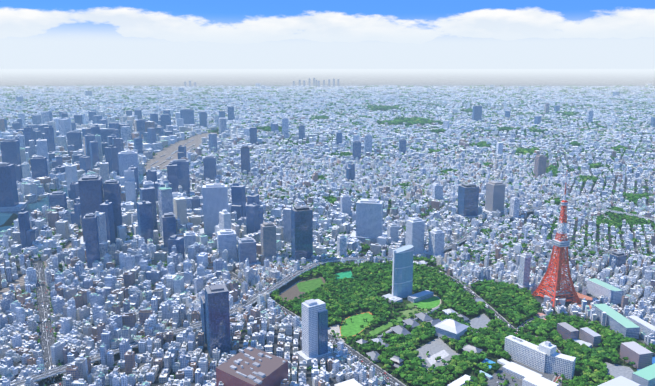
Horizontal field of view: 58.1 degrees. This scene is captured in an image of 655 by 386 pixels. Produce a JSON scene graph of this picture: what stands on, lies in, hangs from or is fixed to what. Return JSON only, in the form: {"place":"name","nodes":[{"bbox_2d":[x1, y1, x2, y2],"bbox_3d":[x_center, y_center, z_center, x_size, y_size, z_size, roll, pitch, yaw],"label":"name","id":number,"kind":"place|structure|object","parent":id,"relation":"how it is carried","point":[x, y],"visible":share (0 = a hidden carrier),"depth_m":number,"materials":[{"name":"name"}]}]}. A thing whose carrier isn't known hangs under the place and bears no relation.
{"place":"outdoors","nodes":[
{"label":"outdoors","id":0,"kind":"place"},
{"bbox_2d":[0,170,145,231],"bbox_3d":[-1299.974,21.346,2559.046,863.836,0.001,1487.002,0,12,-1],"label":"water","id":1,"kind":"structure","parent":0,"point":[6,219],"depth_m":2301.34,"materials":[{"name":"blue liquid"}]},
{"bbox_2d":[0,69,654,385],"bbox_3d":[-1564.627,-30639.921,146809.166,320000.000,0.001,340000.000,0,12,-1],"label":"ground","id":2,"kind":"structure","parent":0,"point":[345,77],"depth_m":26032.35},
{"bbox_2d":[0,132,230,299],"bbox_3d":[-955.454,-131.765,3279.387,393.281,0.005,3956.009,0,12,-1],"label":"rail yard","id":3,"kind":"structure","parent":2,"relation":"on","point":[168,151],"depth_m":3752.60,"materials":[{"name":"grey gravel"}]},
{"bbox_2d":[0,78,654,385],"bbox_3d":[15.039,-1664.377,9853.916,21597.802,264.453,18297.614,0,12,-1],"label":"city buildings","id":4,"kind":"structure","parent":2,"relation":"on","point":[97,149],"depth_m":2161.98,"materials":[{"name":"grey concrete"}]},
{"bbox_2d":[0,85,654,385],"bbox_3d":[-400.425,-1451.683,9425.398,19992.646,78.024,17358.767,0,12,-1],"label":"trees","id":5,"kind":"object","parent":2,"relation":"on","point":[407,342],"visible":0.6,"depth_m":1517.32,"materials":[{"name":"green plant"}]},
{"bbox_2d":[0,205,654,385],"bbox_3d":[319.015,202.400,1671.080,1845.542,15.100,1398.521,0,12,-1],"label":"expressway","id":6,"kind":"structure","parent":2,"relation":"on","point":[195,326],"depth_m":1471.08,"materials":[{"name":"concrete"}]},
{"bbox_2d":[16,206,653,385],"bbox_3d":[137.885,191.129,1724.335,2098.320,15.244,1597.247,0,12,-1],"label":"tree trunks","id":7,"kind":"object","parent":2,"relation":"on","point":[436,318],"visible":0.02,"depth_m":1327.72,"materials":[{"name":"brown wood"}]},
{"bbox_2d":[296,270,486,353],"bbox_3d":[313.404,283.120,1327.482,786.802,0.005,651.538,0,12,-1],"label":"lawns","id":8,"kind":"structure","parent":2,"relation":"on","point":[349,327],"depth_m":1355.70,"materials":[{"name":"green plant"}]},
{"bbox_2d":[145,139,654,385],"bbox_3d":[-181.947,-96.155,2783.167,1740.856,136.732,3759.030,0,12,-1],"label":"buildings","id":9,"kind":"structure","parent":2,"relation":"on","point":[249,366],"depth_m":1125.49,"materials":[{"name":"white concrete"}]},
{"bbox_2d":[356,260,484,367],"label":"temple roofs","id":10,"kind":"structure","parent":9,"relation":"on","point":[453,326],"depth_m":1232.29,"materials":[{"name":"tile"}]},
{"bbox_2d":[214,109,654,385],"bbox_3d":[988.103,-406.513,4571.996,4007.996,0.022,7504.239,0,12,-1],"label":"park paving","id":11,"kind":"structure","parent":2,"relation":"on","point":[435,346],"depth_m":1212.68,"materials":[{"name":"grey concrete"}]},
{"bbox_2d":[532,170,580,306],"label":"lattice tower","id":12,"kind":"structure","parent":2,"relation":"on","point":[561,243],"depth_m":1410.09,"materials":[{"name":"metal"}]},
{"bbox_2d":[540,287,572,305],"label":"foot town","id":13,"kind":"object","parent":2,"relation":"on","point":[549,299],"visible":0.44,"depth_m":1416.22},
{"bbox_2d":[0,0,654,68],"label":"sky","id":14,"kind":"structure","parent":0,"point":[35,34],"materials":[{"name":"white"}]},
{"bbox_2d":[31,202,654,385],"bbox_3d":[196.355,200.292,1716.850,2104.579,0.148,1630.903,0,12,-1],"label":"roads","id":15,"kind":"structure","parent":0,"point":[52,341],"depth_m":1287.57,"materials":[{"name":"grey asphalt"}]},
{"bbox_2d":[15,209,634,385],"bbox_3d":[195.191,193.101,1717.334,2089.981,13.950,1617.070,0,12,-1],"label":"road markings","id":16,"kind":"object","parent":15,"relation":"on","point":[178,328],"visible":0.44,"depth_m":1312.92,"materials":[{"name":"paint"}]},
{"bbox_2d":[10,204,640,385],"bbox_3d":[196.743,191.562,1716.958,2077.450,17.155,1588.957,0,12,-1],"label":"cars","id":17,"kind":"object","parent":15,"relation":"on","point":[45,320],"visible":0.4,"depth_m":1310.94,"materials":[{"name":"paint"}]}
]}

